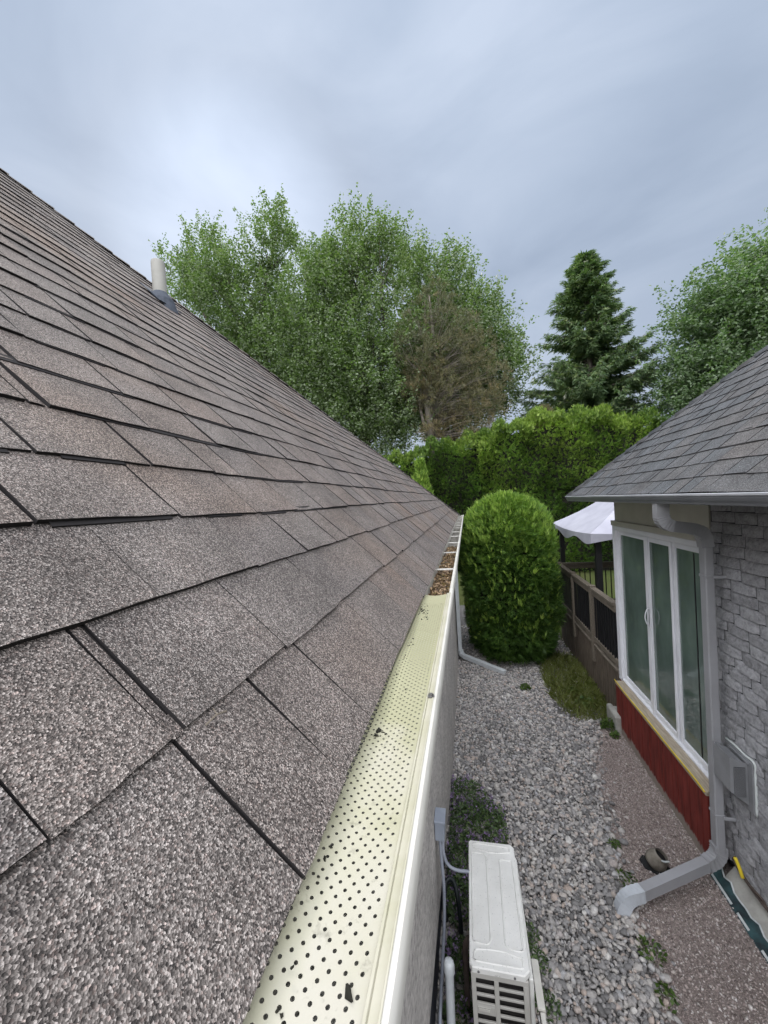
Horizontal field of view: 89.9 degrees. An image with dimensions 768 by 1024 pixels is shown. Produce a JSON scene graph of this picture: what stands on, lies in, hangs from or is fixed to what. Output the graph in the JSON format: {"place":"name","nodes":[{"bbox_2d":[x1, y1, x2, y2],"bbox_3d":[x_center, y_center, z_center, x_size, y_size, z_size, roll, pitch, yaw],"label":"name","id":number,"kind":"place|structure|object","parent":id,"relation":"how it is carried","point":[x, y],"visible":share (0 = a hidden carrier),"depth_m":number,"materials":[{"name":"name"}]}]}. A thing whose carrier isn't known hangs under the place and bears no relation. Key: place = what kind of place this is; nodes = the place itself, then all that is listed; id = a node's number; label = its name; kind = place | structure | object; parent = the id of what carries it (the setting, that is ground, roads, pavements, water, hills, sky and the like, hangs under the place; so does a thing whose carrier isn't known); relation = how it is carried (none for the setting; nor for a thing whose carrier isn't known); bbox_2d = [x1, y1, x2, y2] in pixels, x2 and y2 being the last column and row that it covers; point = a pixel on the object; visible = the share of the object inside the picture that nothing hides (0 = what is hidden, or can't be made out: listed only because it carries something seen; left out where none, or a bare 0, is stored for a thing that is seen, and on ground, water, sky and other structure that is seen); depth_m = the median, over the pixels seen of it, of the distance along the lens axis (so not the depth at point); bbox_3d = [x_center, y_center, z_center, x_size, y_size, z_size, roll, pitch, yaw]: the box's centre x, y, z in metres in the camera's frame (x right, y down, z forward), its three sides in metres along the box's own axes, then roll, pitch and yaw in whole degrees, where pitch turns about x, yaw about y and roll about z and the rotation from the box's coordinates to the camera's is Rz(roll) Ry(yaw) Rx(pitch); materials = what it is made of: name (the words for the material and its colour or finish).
{"place":"outdoors","nodes":[
{"label":"outdoors","id":0,"kind":"place"},
{"bbox_2d":[0,0,767,466],"label":"sky","id":1,"kind":"structure","parent":0,"point":[547,132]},
{"bbox_2d":[458,570,614,709],"bbox_3d":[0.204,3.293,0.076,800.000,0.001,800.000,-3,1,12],"label":"ground","id":2,"kind":"structure","parent":0,"point":[462,597],"depth_m":13.84,"materials":[{"name":"green plant"}]},
{"bbox_2d":[148,183,320,408],"bbox_3d":[-7.236,-7.630,22.875,10.392,21.880,10.422,-5,2,-36],"label":"maple tree","id":3,"kind":"object","parent":2,"relation":"on","point":[205,281],"visible":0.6,"depth_m":21.36,"materials":[{"name":"green plant"}]},
{"bbox_2d":[0,168,505,1023],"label":"house","id":4,"kind":"structure","parent":2,"relation":"on","point":[200,520],"depth_m":0.60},
{"bbox_2d":[205,708,226,725],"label":"twig","id":5,"kind":"object","parent":4,"relation":"on","point":[211,719],"visible":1,"depth_m":0.51,"materials":[{"name":"wood"}]},
{"bbox_2d":[275,603,427,1018],"bbox_3d":[0.067,0.409,0.979,0.078,0.019,1.438,-3,1,12],"label":"gutter debris","id":6,"kind":"object","parent":4,"relation":"on","point":[348,995],"visible":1,"depth_m":0.35,"materials":[{"name":"brown plant"}]},
{"bbox_2d":[426,546,456,607],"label":"dry leaves","id":7,"kind":"object","parent":4,"relation":"on","point":[442,580],"visible":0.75,"depth_m":2.40,"materials":[{"name":"brown plant"}]},
{"bbox_2d":[434,807,469,1023],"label":"conduit","id":8,"kind":"object","parent":4,"relation":"attached to","point":[439,819],"visible":1,"depth_m":2.60,"materials":[{"name":"grey plastic"}]},
{"bbox_2d":[247,182,438,465],"bbox_3d":[-2.114,-6.686,20.878,11.066,19.460,9.298,-3,1,12],"label":"maple tree","id":9,"kind":"object","parent":2,"relation":"on","point":[355,397],"visible":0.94,"depth_m":19.00,"materials":[{"name":"green plant"}]},
{"bbox_2d":[411,456,434,494],"bbox_3d":[1.620,0.208,16.520,1.335,5.220,1.246,-3,1,12],"label":"young cedar","id":10,"kind":"object","parent":2,"relation":"on","point":[420,476],"visible":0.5,"depth_m":16.30,"materials":[{"name":"green plant"}]},
{"bbox_2d":[383,426,502,570],"bbox_3d":[2.625,-0.570,17.864,5.934,6.610,2.796,-3,1,12],"label":"hedge","id":11,"kind":"object","parent":2,"relation":"on","point":[454,477],"visible":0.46,"depth_m":17.33,"materials":[{"name":"green plant"}]},
{"bbox_2d":[387,272,514,457],"bbox_3d":[3.241,-4.221,18.336,6.077,13.975,4.128,-3,1,12],"label":"pine tree","id":12,"kind":"object","parent":2,"relation":"on","point":[429,393],"visible":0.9,"depth_m":17.87,"materials":[{"name":"plant"}]},
{"bbox_2d":[361,218,550,451],"bbox_3d":[3.475,-7.070,21.736,10.976,19.493,8.988,-3,2,34],"label":"maple tree","id":13,"kind":"object","parent":2,"relation":"on","point":[491,313],"visible":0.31,"depth_m":20.54,"materials":[{"name":"green plant"}]},
{"bbox_2d":[476,403,632,571],"bbox_3d":[7.156,-1.095,16.584,6.073,7.132,3.212,-3,1,12],"label":"cedar hedge","id":14,"kind":"object","parent":2,"relation":"on","point":[550,467],"visible":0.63,"depth_m":15.88,"materials":[{"name":"green plant"}]},
{"bbox_2d":[552,502,614,592],"bbox_3d":[4.978,1.015,7.314,2.670,3.620,2.800,-3,1,12],"label":"gazebo","id":15,"kind":"object","parent":2,"relation":"on","point":[591,523],"visible":0.33,"depth_m":6.90,"materials":[{"name":"white fabric"}]},
{"bbox_2d":[556,561,619,705],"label":"deck","id":16,"kind":"structure","parent":2,"relation":"on","point":[589,633],"depth_m":6.52,"materials":[{"name":"brown wood"}]},
{"bbox_2d":[513,249,672,429],"bbox_3d":[11.155,-5.907,20.901,8.019,16.242,8.329,-3,1,12],"label":"spruce tree","id":17,"kind":"object","parent":2,"relation":"on","point":[589,367],"visible":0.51,"depth_m":19.81,"materials":[{"name":"green plant"}]},
{"bbox_2d":[618,404,666,449],"bbox_3d":[12.317,-1.280,16.460,3.623,6.899,2.764,-3,1,12],"label":"shrub","id":18,"kind":"object","parent":2,"relation":"on","point":[639,420],"visible":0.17,"depth_m":16.18,"materials":[{"name":"green plant"}]},
{"bbox_2d":[565,345,767,963],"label":"house","id":19,"kind":"structure","parent":2,"relation":"on","point":[685,489],"depth_m":3.17,"materials":[{"name":"grey brick"}]},
{"bbox_2d":[611,520,708,778],"bbox_3d":[3.043,1.254,4.333,0.161,2.210,2.150,-3,1,12],"label":"window","id":20,"kind":"structure","parent":19,"relation":"in","point":[657,570],"depth_m":4.10,"materials":[{"name":"white plastic"}]},
{"bbox_2d":[614,679,744,878],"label":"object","id":21,"kind":"object","parent":19,"relation":"attached to","point":[739,868],"visible":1,"depth_m":3.57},
{"bbox_2d":[587,721,767,1023],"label":"mulch strip","id":22,"kind":"object","parent":2,"relation":"on","point":[728,867],"visible":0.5,"depth_m":2.87,"materials":[{"name":"gravel"}]},
{"bbox_2d":[599,717,620,739],"bbox_3d":[3.066,2.912,5.225,0.234,0.151,0.385,-3,1,12],"label":"weed","id":23,"kind":"object","parent":22,"relation":"on","point":[605,722],"visible":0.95,"depth_m":5.24,"materials":[{"name":"green plant"}]},
{"bbox_2d":[607,837,620,849],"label":"weed","id":24,"kind":"object","parent":22,"relation":"on","point":[615,845],"visible":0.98,"depth_m":3.54,"materials":[{"name":"green plant"}]},
{"bbox_2d":[607,703,621,733],"bbox_3d":[3.234,2.873,5.339,0.150,0.260,0.380,-3,1,12],"label":"concrete block","id":25,"kind":"object","parent":22,"relation":"on","point":[613,714],"depth_m":5.25,"materials":[{"name":"grey concrete"}]},
{"bbox_2d":[614,868,637,885],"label":"weed","id":26,"kind":"object","parent":22,"relation":"on","point":[629,873],"visible":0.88,"depth_m":3.22,"materials":[{"name":"green plant"}]},
{"bbox_2d":[639,855,669,874],"bbox_3d":[2.351,3.066,3.318,0.250,0.006,0.148,-2,2,39],"label":"plastic scrap","id":27,"kind":"object","parent":22,"relation":"on","point":[644,862],"visible":0.38,"depth_m":3.33,"materials":[{"name":"black plastic"}]},
{"bbox_2d":[645,848,669,871],"bbox_3d":[2.365,3.010,3.339,0.164,0.164,0.160,-3,1,12],"label":"broken pot","id":28,"kind":"object","parent":22,"relation":"on","point":[657,859],"visible":0.99,"depth_m":3.31,"materials":[{"name":"beige ceramic"}]},
{"bbox_2d":[636,934,679,1013],"bbox_3d":[1.861,3.090,2.600,0.202,0.074,0.432,-3,1,12],"label":"weed","id":29,"kind":"object","parent":22,"relation":"on","point":[667,989],"visible":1,"depth_m":2.65,"materials":[{"name":"green plant"}]},
{"bbox_2d":[613,207,767,423],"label":"maple tree","id":30,"kind":"object","parent":2,"relation":"on","point":[726,320],"visible":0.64,"depth_m":15.43,"materials":[{"name":"green plant"}]},
{"bbox_2d":[534,403,555,427],"bbox_3d":[7.481,-1.290,17.694,2.016,7.429,1.846,-3,1,12],"label":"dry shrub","id":31,"kind":"object","parent":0,"point":[547,406],"visible":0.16,"depth_m":17.32,"materials":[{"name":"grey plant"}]},
{"bbox_2d":[435,605,691,1023],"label":"gravel path","id":32,"kind":"structure","parent":0,"point":[462,612],"depth_m":3.64,"materials":[{"name":"grey gravel"}]},
{"bbox_2d":[444,956,455,1023],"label":"pvc pipe","id":33,"kind":"object","parent":32,"relation":"on","point":[449,968],"visible":1,"depth_m":2.24,"materials":[{"name":"white plastic"}]},
{"bbox_2d":[442,876,463,939],"bbox_3d":[0.525,3.030,2.936,0.159,0.360,0.176,-3,1,12],"label":"drain hose","id":34,"kind":"object","parent":32,"relation":"on","point":[448,879],"visible":0.78,"depth_m":2.91,"materials":[{"name":"black rubber"}]},
{"bbox_2d":[442,773,509,1023],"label":"flowering plant","id":35,"kind":"object","parent":32,"relation":"on","point":[475,812],"visible":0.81,"depth_m":3.56,"materials":[{"name":"green plant"}]},
{"bbox_2d":[468,840,546,1023],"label":"heat pump","id":36,"kind":"object","parent":32,"relation":"on","point":[504,968],"visible":1,"depth_m":2.15,"materials":[{"name":"metal"}]},
{"bbox_2d":[462,935,470,1013],"bbox_3d":[0.524,2.924,2.424,0.053,0.550,0.088,-4,1,-27],"label":"refrigerant line","id":37,"kind":"object","parent":36,"relation":"attached to","point":[466,966],"visible":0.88,"depth_m":2.41,"materials":[{"name":"black rubber"}]},
{"bbox_2d":[458,489,567,664],"bbox_3d":[2.607,1.227,8.021,2.188,3.457,2.177,-3,1,12],"label":"cedar shrub","id":38,"kind":"object","parent":32,"relation":"on","point":[510,576],"visible":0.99,"depth_m":7.32,"materials":[{"name":"green plant"}]},
{"bbox_2d":[520,683,531,690],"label":"weed","id":39,"kind":"object","parent":32,"relation":"on","point":[527,686],"visible":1,"depth_m":6.48,"materials":[{"name":"green plant"}]},
{"bbox_2d":[526,921,561,1022],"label":"plant","id":40,"kind":"object","parent":32,"relation":"on","point":[535,956],"visible":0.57,"depth_m":2.62,"materials":[{"name":"green plant"}]},
{"bbox_2d":[534,649,608,720],"bbox_3d":[3.161,2.874,6.577,1.190,0.150,2.656,-3,1,12],"label":"grass patch","id":41,"kind":"object","parent":32,"relation":"on","point":[569,678],"visible":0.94,"depth_m":6.38,"materials":[{"name":"green plant"}]},
{"bbox_2d":[565,685,597,708],"bbox_3d":[3.133,2.912,6.076,0.363,0.150,0.664,-3,1,5],"label":"weed","id":42,"kind":"object","parent":32,"relation":"on","point":[588,698],"visible":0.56,"depth_m":5.93,"materials":[{"name":"green plant"}]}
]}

